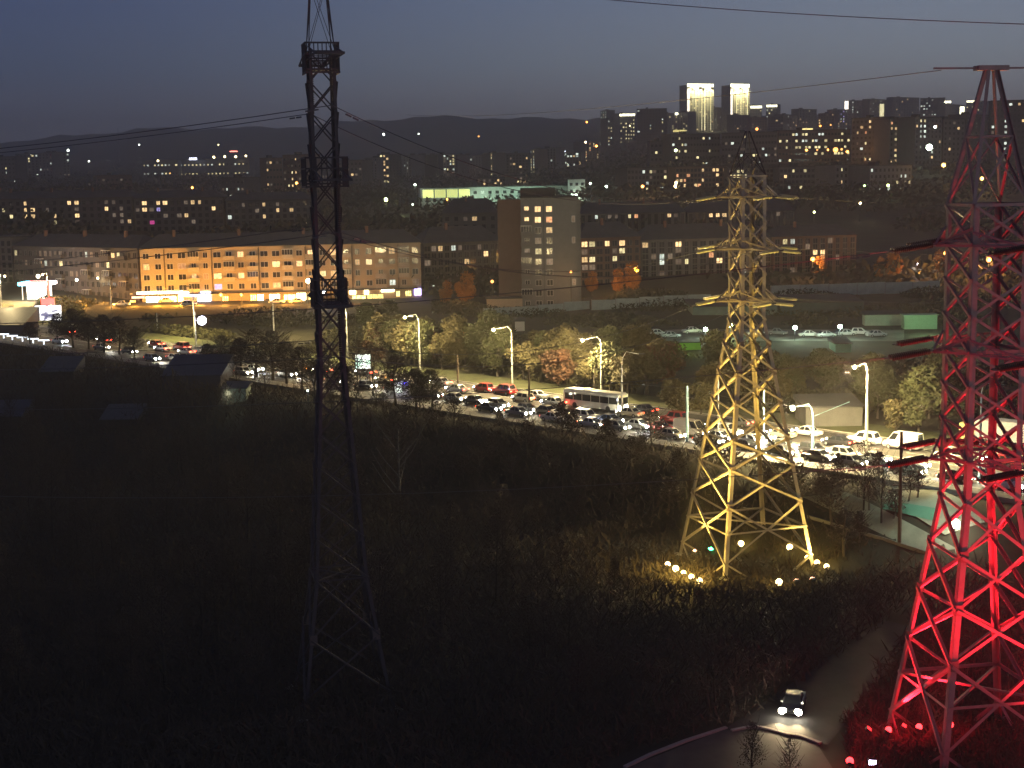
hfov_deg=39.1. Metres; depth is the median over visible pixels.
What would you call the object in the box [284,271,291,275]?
window
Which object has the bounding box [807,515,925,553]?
wall
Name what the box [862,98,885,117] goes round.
apartment block
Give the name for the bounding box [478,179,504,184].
unlit window panes
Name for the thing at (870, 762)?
floodlight
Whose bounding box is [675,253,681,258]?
window
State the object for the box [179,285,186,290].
window
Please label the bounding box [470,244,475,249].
window
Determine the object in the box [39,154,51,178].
unlit window panes
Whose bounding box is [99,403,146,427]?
cottage
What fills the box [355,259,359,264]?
window
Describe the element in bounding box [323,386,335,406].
bare tree
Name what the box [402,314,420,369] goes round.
street lamp
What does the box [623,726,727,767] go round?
side road kerb
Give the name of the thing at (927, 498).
footpath
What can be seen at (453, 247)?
window
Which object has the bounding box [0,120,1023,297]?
woodland
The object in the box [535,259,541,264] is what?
window
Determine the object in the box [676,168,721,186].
unlit window panes
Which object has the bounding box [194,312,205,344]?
round sign
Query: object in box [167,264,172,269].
window
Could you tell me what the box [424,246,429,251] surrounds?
window
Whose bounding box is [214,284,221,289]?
window
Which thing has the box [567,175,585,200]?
school wing
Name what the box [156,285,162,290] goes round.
window
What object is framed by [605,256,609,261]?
window
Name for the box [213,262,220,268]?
window
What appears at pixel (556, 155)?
apartment block
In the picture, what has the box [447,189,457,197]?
hall window
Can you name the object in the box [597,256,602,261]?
window
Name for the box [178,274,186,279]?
window
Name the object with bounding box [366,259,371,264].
window
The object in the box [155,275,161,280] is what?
window
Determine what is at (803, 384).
autumn tree
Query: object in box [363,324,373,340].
autumn tree
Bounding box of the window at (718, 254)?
[716,252,722,257]
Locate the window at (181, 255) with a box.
[177,253,185,258]
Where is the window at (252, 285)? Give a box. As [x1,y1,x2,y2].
[250,283,256,288]
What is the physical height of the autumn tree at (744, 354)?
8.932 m
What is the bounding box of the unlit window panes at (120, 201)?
[2,200,131,229]
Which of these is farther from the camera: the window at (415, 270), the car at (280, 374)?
the window at (415, 270)
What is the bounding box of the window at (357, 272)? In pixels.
[355,270,359,275]
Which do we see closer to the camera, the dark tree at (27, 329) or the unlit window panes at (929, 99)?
the dark tree at (27, 329)
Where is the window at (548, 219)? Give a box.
[546,217,551,222]
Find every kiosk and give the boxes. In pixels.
[392,380,408,395]
[673,338,700,349]
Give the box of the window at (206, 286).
[204,284,208,289]
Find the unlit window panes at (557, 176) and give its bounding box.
[517,176,566,181]
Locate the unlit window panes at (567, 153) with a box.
[565,153,580,165]
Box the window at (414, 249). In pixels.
[412,247,417,252]
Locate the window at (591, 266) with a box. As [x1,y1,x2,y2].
[589,264,594,269]
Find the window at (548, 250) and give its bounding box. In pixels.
[546,248,552,253]
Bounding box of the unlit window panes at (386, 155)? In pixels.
[383,155,388,179]
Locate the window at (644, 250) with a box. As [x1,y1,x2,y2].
[642,248,648,253]
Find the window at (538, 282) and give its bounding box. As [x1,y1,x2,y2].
[536,280,541,285]
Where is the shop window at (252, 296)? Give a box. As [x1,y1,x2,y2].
[250,294,256,300]
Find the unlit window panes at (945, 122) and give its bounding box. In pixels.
[944,122,963,164]
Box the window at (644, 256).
[642,254,648,259]
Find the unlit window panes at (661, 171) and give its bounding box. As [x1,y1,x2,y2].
[628,170,665,190]
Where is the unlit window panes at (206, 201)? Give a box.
[136,200,222,230]
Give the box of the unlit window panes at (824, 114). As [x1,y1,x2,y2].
[819,114,832,128]
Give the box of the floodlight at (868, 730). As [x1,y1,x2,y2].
[865,726,871,735]
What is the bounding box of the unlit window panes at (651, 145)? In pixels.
[651,145,660,166]
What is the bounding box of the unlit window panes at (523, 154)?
[507,154,527,174]
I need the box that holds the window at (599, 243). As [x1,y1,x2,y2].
[596,241,602,246]
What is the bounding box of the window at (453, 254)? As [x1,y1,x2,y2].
[451,252,455,257]
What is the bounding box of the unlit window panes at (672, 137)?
[672,137,718,164]
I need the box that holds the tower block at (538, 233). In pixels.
[485,187,580,307]
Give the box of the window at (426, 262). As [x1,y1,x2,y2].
[424,260,430,265]
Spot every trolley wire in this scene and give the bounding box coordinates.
[333,350,680,387]
[529,368,667,386]
[688,396,897,446]
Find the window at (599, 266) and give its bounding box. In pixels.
[597,264,602,269]
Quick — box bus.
[563,387,627,411]
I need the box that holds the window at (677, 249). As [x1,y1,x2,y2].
[675,247,681,252]
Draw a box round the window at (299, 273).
[297,271,302,276]
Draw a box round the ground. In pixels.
[0,111,1023,767]
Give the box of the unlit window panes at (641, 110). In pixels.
[638,110,665,143]
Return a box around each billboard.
[34,305,62,324]
[355,354,370,379]
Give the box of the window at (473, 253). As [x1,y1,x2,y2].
[470,251,475,256]
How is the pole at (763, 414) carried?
on the ground
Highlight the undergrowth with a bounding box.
[0,342,1023,767]
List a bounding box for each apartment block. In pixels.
[0,155,27,182]
[0,187,139,230]
[0,229,34,282]
[11,230,151,300]
[15,152,39,178]
[38,151,63,178]
[44,151,69,177]
[130,226,421,301]
[133,187,227,230]
[224,190,311,230]
[260,155,282,191]
[282,152,320,191]
[320,159,328,191]
[330,158,372,187]
[365,156,389,182]
[377,152,401,180]
[378,152,388,182]
[403,153,423,179]
[415,223,498,286]
[418,153,424,176]
[425,153,437,178]
[434,152,454,178]
[456,153,461,175]
[457,153,481,177]
[482,152,490,176]
[484,151,505,176]
[506,151,529,174]
[530,148,547,172]
[535,146,564,169]
[565,150,583,166]
[573,140,598,160]
[580,198,686,229]
[581,218,641,285]
[600,109,614,118]
[600,118,612,146]
[612,112,634,144]
[615,164,667,191]
[637,107,666,144]
[637,219,771,276]
[647,138,662,166]
[661,131,719,165]
[666,163,726,187]
[667,112,673,133]
[675,111,696,133]
[684,198,795,228]
[714,106,720,130]
[722,130,777,164]
[723,164,772,187]
[727,113,749,132]
[748,116,766,131]
[749,105,761,116]
[766,103,780,127]
[767,222,858,272]
[768,114,785,131]
[773,163,814,188]
[775,127,849,163]
[777,113,797,129]
[791,108,816,129]
[814,161,867,190]
[818,112,838,128]
[827,108,847,128]
[844,99,861,125]
[849,162,911,191]
[851,115,897,163]
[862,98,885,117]
[873,116,897,164]
[886,96,918,116]
[897,114,942,169]
[920,97,944,116]
[937,103,964,116]
[941,116,964,166]
[948,112,987,164]
[966,101,988,114]
[987,98,1023,166]
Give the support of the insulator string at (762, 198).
attached to the electricity pylon at (741, 294)
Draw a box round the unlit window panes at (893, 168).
[871,168,910,190]
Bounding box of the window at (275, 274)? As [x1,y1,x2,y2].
[272,272,280,277]
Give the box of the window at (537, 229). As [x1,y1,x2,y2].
[535,227,540,232]
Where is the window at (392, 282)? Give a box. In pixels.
[390,279,395,284]
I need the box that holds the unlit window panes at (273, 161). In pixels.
[267,161,281,191]
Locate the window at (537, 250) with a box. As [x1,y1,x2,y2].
[535,248,541,253]
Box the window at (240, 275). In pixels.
[238,273,244,278]
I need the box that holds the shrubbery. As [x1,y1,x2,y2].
[36,284,1023,419]
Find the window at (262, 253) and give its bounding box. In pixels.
[260,251,267,256]
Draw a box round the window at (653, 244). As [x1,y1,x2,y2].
[651,242,655,247]
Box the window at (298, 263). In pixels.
[296,261,302,266]
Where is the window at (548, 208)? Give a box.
[546,206,551,211]
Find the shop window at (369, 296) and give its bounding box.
[367,293,383,298]
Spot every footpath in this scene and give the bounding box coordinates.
[804,492,956,552]
[883,489,984,534]
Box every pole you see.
[457,355,458,382]
[528,367,529,402]
[686,386,688,441]
[717,380,718,428]
[763,391,764,449]
[892,431,908,542]
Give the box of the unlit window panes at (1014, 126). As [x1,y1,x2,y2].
[991,103,1023,166]
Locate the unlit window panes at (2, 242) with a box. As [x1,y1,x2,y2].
[1,241,12,281]
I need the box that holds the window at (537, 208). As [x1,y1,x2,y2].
[535,206,540,211]
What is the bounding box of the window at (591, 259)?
[589,257,594,261]
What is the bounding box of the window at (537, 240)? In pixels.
[535,238,540,243]
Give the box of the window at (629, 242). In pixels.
[627,240,631,245]
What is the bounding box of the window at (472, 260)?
[470,258,475,263]
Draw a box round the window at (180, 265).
[178,263,185,268]
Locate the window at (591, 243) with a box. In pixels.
[589,241,594,246]
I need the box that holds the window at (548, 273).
[547,269,552,274]
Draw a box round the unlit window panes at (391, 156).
[391,156,400,177]
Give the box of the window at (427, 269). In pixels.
[424,267,430,272]
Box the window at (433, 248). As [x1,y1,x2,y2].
[431,246,435,251]
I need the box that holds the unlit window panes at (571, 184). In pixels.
[570,183,583,199]
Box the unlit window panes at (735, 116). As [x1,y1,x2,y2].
[735,116,748,130]
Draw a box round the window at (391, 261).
[389,258,394,263]
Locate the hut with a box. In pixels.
[514,317,525,330]
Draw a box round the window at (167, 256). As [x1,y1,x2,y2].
[166,253,172,258]
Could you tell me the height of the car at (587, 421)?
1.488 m
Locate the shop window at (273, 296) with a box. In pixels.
[269,294,279,299]
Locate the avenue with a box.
[0,326,1023,494]
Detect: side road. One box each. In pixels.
[627,730,831,767]
[725,620,914,744]
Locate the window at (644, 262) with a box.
[642,260,648,265]
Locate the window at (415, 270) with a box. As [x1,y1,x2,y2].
[412,268,417,273]
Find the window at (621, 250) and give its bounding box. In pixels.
[619,248,624,253]
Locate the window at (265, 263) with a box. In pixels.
[260,261,267,266]
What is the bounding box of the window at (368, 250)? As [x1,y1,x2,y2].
[366,248,371,253]
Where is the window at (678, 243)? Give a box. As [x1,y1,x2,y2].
[675,241,681,246]
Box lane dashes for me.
[3,333,977,481]
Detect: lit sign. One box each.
[620,114,634,142]
[880,104,883,116]
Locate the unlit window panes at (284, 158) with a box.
[284,158,300,191]
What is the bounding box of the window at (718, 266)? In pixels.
[716,263,722,268]
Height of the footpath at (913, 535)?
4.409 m
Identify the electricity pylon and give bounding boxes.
[289,0,402,720]
[674,131,814,580]
[879,65,1023,767]
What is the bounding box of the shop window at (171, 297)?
[160,296,176,301]
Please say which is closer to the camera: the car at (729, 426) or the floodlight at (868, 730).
the floodlight at (868, 730)
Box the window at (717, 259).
[716,258,722,262]
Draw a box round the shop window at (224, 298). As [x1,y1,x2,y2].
[222,296,228,300]
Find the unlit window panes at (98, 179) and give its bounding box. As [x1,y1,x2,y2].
[98,179,130,187]
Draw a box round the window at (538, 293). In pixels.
[536,291,541,295]
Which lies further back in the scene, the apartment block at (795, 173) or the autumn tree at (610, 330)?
the apartment block at (795, 173)
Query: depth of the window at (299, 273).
405.98 m
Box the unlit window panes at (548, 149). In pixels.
[548,149,554,168]
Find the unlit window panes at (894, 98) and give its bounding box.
[894,98,917,115]
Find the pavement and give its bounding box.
[0,340,1023,504]
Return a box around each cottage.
[0,399,33,428]
[38,356,85,381]
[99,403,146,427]
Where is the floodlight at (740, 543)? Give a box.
[738,541,743,546]
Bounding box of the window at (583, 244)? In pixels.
[581,241,587,246]
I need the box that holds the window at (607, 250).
[605,248,609,253]
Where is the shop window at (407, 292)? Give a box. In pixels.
[405,290,411,295]
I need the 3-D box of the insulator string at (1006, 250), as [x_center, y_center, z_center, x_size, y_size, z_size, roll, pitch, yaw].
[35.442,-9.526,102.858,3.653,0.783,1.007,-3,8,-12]
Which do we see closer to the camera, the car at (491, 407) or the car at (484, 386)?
the car at (491, 407)
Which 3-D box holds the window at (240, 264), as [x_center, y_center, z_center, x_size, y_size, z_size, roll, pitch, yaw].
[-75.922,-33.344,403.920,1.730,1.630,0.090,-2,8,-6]
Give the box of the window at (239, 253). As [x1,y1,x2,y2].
[237,251,243,256]
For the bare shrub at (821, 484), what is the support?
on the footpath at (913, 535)
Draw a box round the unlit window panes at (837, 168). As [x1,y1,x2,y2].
[836,168,846,188]
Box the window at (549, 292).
[547,290,552,295]
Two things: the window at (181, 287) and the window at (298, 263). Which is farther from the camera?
the window at (298, 263)
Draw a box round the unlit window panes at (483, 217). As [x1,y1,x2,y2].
[445,216,494,233]
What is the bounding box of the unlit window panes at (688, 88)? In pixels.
[688,88,712,131]
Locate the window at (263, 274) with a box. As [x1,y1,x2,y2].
[261,272,268,277]
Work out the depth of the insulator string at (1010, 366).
102.11 m
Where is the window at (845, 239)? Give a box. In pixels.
[843,237,847,242]
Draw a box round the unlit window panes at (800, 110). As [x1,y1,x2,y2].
[800,110,815,127]
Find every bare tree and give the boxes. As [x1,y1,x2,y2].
[126,357,141,388]
[218,382,237,416]
[226,351,245,380]
[242,391,261,438]
[245,368,263,394]
[257,354,274,392]
[283,542,336,631]
[298,522,331,584]
[321,456,337,488]
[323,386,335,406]
[327,525,346,559]
[333,440,378,493]
[346,334,373,392]
[350,382,362,411]
[360,333,387,395]
[366,406,434,528]
[368,381,384,411]
[369,433,404,482]
[376,472,395,523]
[391,459,404,485]
[395,441,419,480]
[412,406,421,419]
[476,476,529,577]
[478,477,511,539]
[483,484,523,541]
[601,558,627,594]
[710,461,719,476]
[734,711,774,767]
[772,724,802,767]
[812,461,829,491]
[823,450,852,495]
[847,434,881,510]
[862,448,898,522]
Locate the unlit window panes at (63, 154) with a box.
[63,154,68,172]
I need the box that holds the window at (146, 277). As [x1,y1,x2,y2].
[144,275,149,280]
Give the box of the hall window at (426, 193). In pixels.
[423,190,433,197]
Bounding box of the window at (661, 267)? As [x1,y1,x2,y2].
[659,265,664,270]
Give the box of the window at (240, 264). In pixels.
[238,262,243,267]
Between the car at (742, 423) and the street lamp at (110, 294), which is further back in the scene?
the street lamp at (110, 294)
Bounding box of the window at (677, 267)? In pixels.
[675,265,681,269]
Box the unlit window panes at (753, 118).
[752,118,765,131]
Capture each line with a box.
[0,105,330,148]
[0,114,305,152]
[0,226,311,264]
[0,232,338,272]
[0,251,886,323]
[0,356,339,369]
[0,358,884,409]
[1,465,882,497]
[19,340,314,354]
[40,326,984,452]
[47,336,999,471]
[316,116,693,203]
[318,229,692,271]
[322,305,693,354]
[333,105,744,202]
[341,232,752,276]
[342,304,744,366]
[416,70,940,115]
[613,0,1023,24]
[799,299,1020,303]
[805,198,1021,208]
[806,249,987,255]
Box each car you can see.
[51,337,67,343]
[93,343,109,349]
[113,300,130,305]
[121,346,137,353]
[143,353,160,361]
[148,340,164,346]
[154,344,170,351]
[157,297,174,302]
[165,353,179,359]
[173,341,189,349]
[177,347,195,354]
[181,300,196,305]
[235,366,252,375]
[247,364,263,371]
[268,298,284,303]
[276,369,295,377]
[289,298,305,303]
[354,380,376,389]
[355,369,376,374]
[429,377,452,385]
[442,392,465,401]
[445,383,469,392]
[462,394,486,404]
[473,382,494,391]
[475,401,501,412]
[487,397,509,407]
[491,383,516,395]
[504,406,531,416]
[512,392,534,401]
[512,402,535,411]
[530,390,548,399]
[533,404,554,413]
[539,411,560,422]
[540,396,566,405]
[575,408,599,418]
[577,416,602,428]
[597,413,623,420]
[608,419,630,431]
[616,406,644,417]
[625,418,647,429]
[636,403,656,414]
[646,420,671,429]
[650,329,664,334]
[654,427,685,439]
[659,410,685,421]
[660,331,680,337]
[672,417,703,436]
[681,326,702,333]
[692,434,723,444]
[705,417,732,424]
[709,429,729,440]
[711,421,742,435]
[729,438,761,451]
[732,416,753,427]
[739,433,766,444]
[750,430,775,440]
[764,443,797,456]
[766,427,797,437]
[766,438,798,449]
[768,328,787,334]
[779,689,805,715]
[791,425,823,436]
[797,440,827,452]
[798,330,816,336]
[800,448,835,462]
[815,330,836,337]
[821,434,855,445]
[828,445,859,455]
[831,453,867,466]
[835,329,856,335]
[847,430,881,445]
[851,327,868,334]
[858,450,891,463]
[865,330,886,336]
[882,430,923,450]
[889,464,926,476]
[905,456,930,468]
[933,446,961,459]
[936,468,975,482]
[973,466,986,476]
[982,453,1015,466]
[984,472,1023,489]
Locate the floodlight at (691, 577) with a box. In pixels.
[688,574,694,581]
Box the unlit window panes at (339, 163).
[331,163,360,184]
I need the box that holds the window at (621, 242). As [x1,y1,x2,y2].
[619,240,624,245]
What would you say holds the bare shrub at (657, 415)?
on the ground
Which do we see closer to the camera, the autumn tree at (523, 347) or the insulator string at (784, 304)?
the insulator string at (784, 304)
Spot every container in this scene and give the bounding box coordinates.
[861,310,903,325]
[900,313,938,328]
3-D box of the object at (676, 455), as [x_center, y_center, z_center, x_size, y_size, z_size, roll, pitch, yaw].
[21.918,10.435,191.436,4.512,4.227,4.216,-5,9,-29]
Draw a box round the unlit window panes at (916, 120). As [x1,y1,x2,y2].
[915,120,940,168]
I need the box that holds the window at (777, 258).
[775,256,779,261]
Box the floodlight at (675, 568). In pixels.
[672,565,678,572]
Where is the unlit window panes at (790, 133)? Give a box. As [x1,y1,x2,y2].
[779,133,849,161]
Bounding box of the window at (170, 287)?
[168,285,173,290]
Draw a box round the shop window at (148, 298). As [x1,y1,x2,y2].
[145,296,159,301]
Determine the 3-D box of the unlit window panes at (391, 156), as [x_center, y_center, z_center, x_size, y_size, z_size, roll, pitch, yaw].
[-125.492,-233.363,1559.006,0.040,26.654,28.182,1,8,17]
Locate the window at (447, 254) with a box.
[444,252,449,257]
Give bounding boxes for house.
[442,195,497,235]
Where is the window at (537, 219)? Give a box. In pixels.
[535,217,540,222]
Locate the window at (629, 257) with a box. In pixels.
[627,255,631,260]
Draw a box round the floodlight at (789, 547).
[787,544,792,550]
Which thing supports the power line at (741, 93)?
attached to the electricity pylon at (317, 298)
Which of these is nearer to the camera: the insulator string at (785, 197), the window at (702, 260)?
the insulator string at (785, 197)
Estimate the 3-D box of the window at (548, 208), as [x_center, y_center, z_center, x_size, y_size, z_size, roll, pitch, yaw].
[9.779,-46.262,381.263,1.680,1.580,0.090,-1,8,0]
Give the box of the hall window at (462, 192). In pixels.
[459,189,469,196]
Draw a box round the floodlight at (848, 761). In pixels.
[844,757,853,766]
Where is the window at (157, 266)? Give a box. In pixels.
[155,264,161,269]
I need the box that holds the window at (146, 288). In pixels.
[144,286,150,291]
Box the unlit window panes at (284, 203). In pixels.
[227,202,311,230]
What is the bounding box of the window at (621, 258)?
[619,255,624,260]
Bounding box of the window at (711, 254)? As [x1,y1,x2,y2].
[709,252,713,257]
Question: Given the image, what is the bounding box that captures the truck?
[959,416,1023,446]
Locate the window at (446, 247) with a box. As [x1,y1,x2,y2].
[444,245,449,250]
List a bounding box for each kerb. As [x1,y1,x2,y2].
[4,340,1021,494]
[39,325,1022,456]
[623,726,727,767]
[730,725,821,744]
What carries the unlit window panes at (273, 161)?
in the apartment block at (271, 173)
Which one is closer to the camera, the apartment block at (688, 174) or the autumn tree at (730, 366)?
the autumn tree at (730, 366)
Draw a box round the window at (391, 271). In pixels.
[389,269,394,274]
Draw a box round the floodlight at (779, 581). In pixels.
[776,579,782,586]
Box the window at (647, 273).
[642,271,648,276]
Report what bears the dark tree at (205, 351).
on the ground
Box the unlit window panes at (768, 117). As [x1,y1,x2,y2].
[768,117,782,131]
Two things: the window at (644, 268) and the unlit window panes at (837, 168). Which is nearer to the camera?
the window at (644, 268)
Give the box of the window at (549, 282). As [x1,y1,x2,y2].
[547,280,552,285]
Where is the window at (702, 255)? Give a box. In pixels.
[700,252,705,257]
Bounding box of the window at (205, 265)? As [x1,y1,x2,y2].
[203,263,207,268]
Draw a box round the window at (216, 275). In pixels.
[214,273,221,278]
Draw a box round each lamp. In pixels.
[105,277,111,308]
[185,285,194,333]
[266,297,274,348]
[345,308,348,358]
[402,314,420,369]
[491,326,512,383]
[580,336,601,389]
[621,351,644,415]
[789,402,848,448]
[851,363,868,447]
[926,144,931,175]
[952,519,959,530]
[978,383,1004,483]
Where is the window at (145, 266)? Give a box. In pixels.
[143,264,149,269]
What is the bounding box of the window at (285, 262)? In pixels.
[284,261,291,264]
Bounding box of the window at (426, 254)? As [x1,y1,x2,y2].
[424,253,430,258]
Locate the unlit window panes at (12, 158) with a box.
[1,158,14,181]
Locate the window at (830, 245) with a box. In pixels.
[828,243,832,248]
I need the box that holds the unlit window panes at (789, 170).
[780,169,813,188]
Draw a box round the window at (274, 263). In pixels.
[272,261,279,266]
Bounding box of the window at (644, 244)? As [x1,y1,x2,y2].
[642,242,647,247]
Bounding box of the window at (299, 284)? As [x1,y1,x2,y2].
[297,282,302,287]
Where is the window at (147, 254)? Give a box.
[142,253,148,258]
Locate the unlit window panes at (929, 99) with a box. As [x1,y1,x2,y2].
[921,99,943,115]
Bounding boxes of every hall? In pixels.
[0,307,39,332]
[418,183,567,208]
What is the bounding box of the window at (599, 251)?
[597,249,602,253]
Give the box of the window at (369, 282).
[367,280,372,285]
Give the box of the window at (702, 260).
[700,258,705,263]
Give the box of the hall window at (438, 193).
[435,189,445,197]
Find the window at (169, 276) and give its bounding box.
[167,274,173,279]
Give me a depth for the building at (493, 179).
1127.25 m
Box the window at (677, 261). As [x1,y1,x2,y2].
[675,259,681,264]
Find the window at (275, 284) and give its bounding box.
[273,282,280,287]
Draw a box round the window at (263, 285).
[261,283,268,288]
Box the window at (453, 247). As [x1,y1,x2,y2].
[451,245,455,250]
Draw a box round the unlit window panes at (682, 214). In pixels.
[581,213,683,228]
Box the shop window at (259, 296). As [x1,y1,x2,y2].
[257,294,263,299]
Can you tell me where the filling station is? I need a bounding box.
[18,280,56,299]
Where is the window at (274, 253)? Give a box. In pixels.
[272,250,279,255]
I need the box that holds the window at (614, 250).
[612,248,616,253]
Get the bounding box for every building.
[36,188,60,190]
[96,173,132,189]
[142,159,181,176]
[155,185,174,189]
[181,158,254,176]
[221,174,260,195]
[477,175,516,185]
[507,173,573,183]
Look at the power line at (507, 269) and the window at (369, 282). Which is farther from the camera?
the window at (369, 282)
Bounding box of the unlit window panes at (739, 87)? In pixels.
[731,87,748,113]
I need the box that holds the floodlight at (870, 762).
[868,759,875,765]
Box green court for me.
[883,500,934,519]
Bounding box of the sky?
[0,0,1023,142]
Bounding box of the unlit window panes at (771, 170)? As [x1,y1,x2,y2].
[733,169,772,186]
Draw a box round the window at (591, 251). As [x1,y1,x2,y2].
[589,249,594,254]
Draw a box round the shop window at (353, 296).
[352,295,365,298]
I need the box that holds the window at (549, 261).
[547,259,552,264]
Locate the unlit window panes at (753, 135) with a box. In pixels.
[722,135,776,162]
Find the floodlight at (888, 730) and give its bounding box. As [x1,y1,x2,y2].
[884,726,891,737]
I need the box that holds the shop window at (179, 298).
[177,296,183,301]
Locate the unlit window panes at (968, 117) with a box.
[967,117,987,162]
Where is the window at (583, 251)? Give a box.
[581,249,587,254]
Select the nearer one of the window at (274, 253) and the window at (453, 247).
the window at (274, 253)
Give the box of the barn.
[160,354,233,389]
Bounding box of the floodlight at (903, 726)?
[900,723,906,732]
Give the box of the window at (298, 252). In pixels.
[296,250,301,255]
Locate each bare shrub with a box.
[375,391,392,409]
[397,398,414,421]
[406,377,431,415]
[418,399,452,435]
[421,403,437,430]
[443,392,465,424]
[490,410,509,432]
[513,419,538,454]
[546,400,579,439]
[560,405,587,443]
[590,417,620,452]
[611,429,651,476]
[629,405,670,453]
[632,433,655,463]
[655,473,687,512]
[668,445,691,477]
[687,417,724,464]
[694,432,724,462]
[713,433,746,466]
[725,489,750,526]
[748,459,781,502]
[762,463,784,496]
[775,460,817,511]
[778,459,801,484]
[809,471,853,525]
[810,474,833,502]
[824,501,860,556]
[849,509,873,542]
[850,473,880,509]
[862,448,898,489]
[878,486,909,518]
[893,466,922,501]
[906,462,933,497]
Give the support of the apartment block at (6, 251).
on the ground
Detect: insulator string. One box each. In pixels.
[329,54,332,105]
[336,181,340,232]
[338,308,341,356]
[693,248,716,253]
[693,299,716,305]
[694,195,716,200]
[694,244,716,249]
[701,295,722,299]
[749,302,773,307]
[750,195,774,200]
[757,249,780,254]
[774,302,796,306]
[775,195,796,199]
[777,296,798,300]
[778,245,797,249]
[779,194,799,198]
[781,249,802,253]
[883,455,930,467]
[884,348,933,360]
[887,241,936,253]
[892,335,935,346]
[898,438,936,449]
[903,238,940,245]
[946,437,982,444]
[977,469,1023,482]
[983,245,1023,255]
[990,360,1023,371]
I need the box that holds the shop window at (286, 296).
[284,294,295,299]
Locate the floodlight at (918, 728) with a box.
[915,724,921,733]
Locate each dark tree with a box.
[16,320,43,343]
[34,312,68,343]
[53,304,89,347]
[69,317,101,348]
[82,310,123,352]
[96,313,135,354]
[115,327,152,356]
[193,341,227,353]
[198,334,236,355]
[209,334,254,365]
[222,327,281,376]
[234,322,298,380]
[259,337,313,383]
[274,344,326,393]
[287,356,336,403]
[299,342,356,394]
[323,358,365,404]
[370,350,420,406]
[390,364,440,413]
[407,365,452,407]
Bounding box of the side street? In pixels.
[0,300,34,306]
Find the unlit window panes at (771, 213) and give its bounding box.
[689,212,792,226]
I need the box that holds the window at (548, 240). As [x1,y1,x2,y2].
[546,238,552,243]
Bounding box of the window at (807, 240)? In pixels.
[805,238,809,243]
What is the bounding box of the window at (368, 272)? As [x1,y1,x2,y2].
[366,270,371,274]
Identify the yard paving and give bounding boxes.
[665,329,903,340]
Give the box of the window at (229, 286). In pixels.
[227,283,232,288]
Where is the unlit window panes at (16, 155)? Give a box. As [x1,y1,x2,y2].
[16,155,37,177]
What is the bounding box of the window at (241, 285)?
[239,283,244,288]
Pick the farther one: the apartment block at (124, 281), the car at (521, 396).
the apartment block at (124, 281)
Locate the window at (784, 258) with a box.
[782,256,786,261]
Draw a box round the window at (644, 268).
[642,266,648,270]
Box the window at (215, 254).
[213,252,220,257]
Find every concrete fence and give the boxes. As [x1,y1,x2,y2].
[483,301,589,317]
[591,294,710,309]
[770,281,939,294]
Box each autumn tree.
[354,302,374,327]
[361,327,389,362]
[362,312,389,335]
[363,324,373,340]
[368,324,387,361]
[371,325,397,363]
[375,299,401,317]
[378,313,405,328]
[379,318,405,355]
[389,320,426,366]
[396,336,430,366]
[401,319,433,366]
[406,315,438,327]
[426,327,441,366]
[428,333,456,369]
[434,313,466,342]
[438,279,452,302]
[440,340,467,371]
[442,319,472,367]
[453,333,474,360]
[454,270,476,301]
[454,339,474,369]
[461,320,495,373]
[473,308,510,334]
[475,322,515,358]
[478,326,516,376]
[504,341,540,379]
[519,342,555,381]
[523,330,545,344]
[532,330,551,361]
[538,348,577,385]
[540,322,577,345]
[546,357,578,384]
[547,327,590,378]
[566,339,579,380]
[568,331,595,383]
[575,352,606,388]
[577,343,596,382]
[584,271,598,295]
[588,341,628,390]
[593,325,622,346]
[603,349,647,395]
[611,266,624,290]
[613,345,630,354]
[618,327,660,351]
[619,322,656,350]
[623,261,641,294]
[628,347,661,395]
[634,355,666,394]
[645,342,686,390]
[647,338,688,389]
[656,376,683,403]
[665,382,695,411]
[689,380,717,413]
[694,367,723,389]
[698,360,734,399]
[700,329,734,368]
[716,346,736,388]
[723,342,765,388]
[730,362,765,394]
[756,349,779,391]
[759,364,794,396]
[766,353,804,405]
[794,367,806,391]
[803,348,842,388]
[805,352,843,390]
[814,364,847,389]
[815,254,826,274]
[848,351,894,411]
[854,361,900,418]
[873,256,885,276]
[882,398,914,430]
[885,252,903,280]
[895,371,911,392]
[897,364,947,432]
[922,361,965,428]
[923,345,963,378]
[934,249,944,276]
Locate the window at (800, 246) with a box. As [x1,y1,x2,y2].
[798,244,802,249]
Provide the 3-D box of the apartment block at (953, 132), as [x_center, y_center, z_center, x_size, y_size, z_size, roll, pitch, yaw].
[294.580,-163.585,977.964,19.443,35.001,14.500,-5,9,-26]
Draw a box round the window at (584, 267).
[582,265,587,269]
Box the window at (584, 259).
[581,257,587,262]
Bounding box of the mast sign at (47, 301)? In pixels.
[41,286,54,321]
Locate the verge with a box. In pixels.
[39,321,1015,449]
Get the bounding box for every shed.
[220,381,252,402]
[684,298,778,314]
[767,293,863,314]
[793,393,864,425]
[827,336,852,352]
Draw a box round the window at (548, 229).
[546,227,551,232]
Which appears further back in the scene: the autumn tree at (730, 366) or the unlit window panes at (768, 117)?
the unlit window panes at (768, 117)
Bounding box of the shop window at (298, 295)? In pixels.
[296,293,305,299]
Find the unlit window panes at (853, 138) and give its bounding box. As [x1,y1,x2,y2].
[852,120,873,163]
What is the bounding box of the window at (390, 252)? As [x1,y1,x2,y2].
[389,248,394,253]
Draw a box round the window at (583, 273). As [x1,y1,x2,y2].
[582,272,587,277]
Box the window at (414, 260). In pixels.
[412,258,417,263]
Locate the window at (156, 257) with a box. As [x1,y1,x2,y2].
[154,253,160,258]
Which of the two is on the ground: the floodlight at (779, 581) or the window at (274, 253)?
the floodlight at (779, 581)
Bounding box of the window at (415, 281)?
[412,279,418,284]

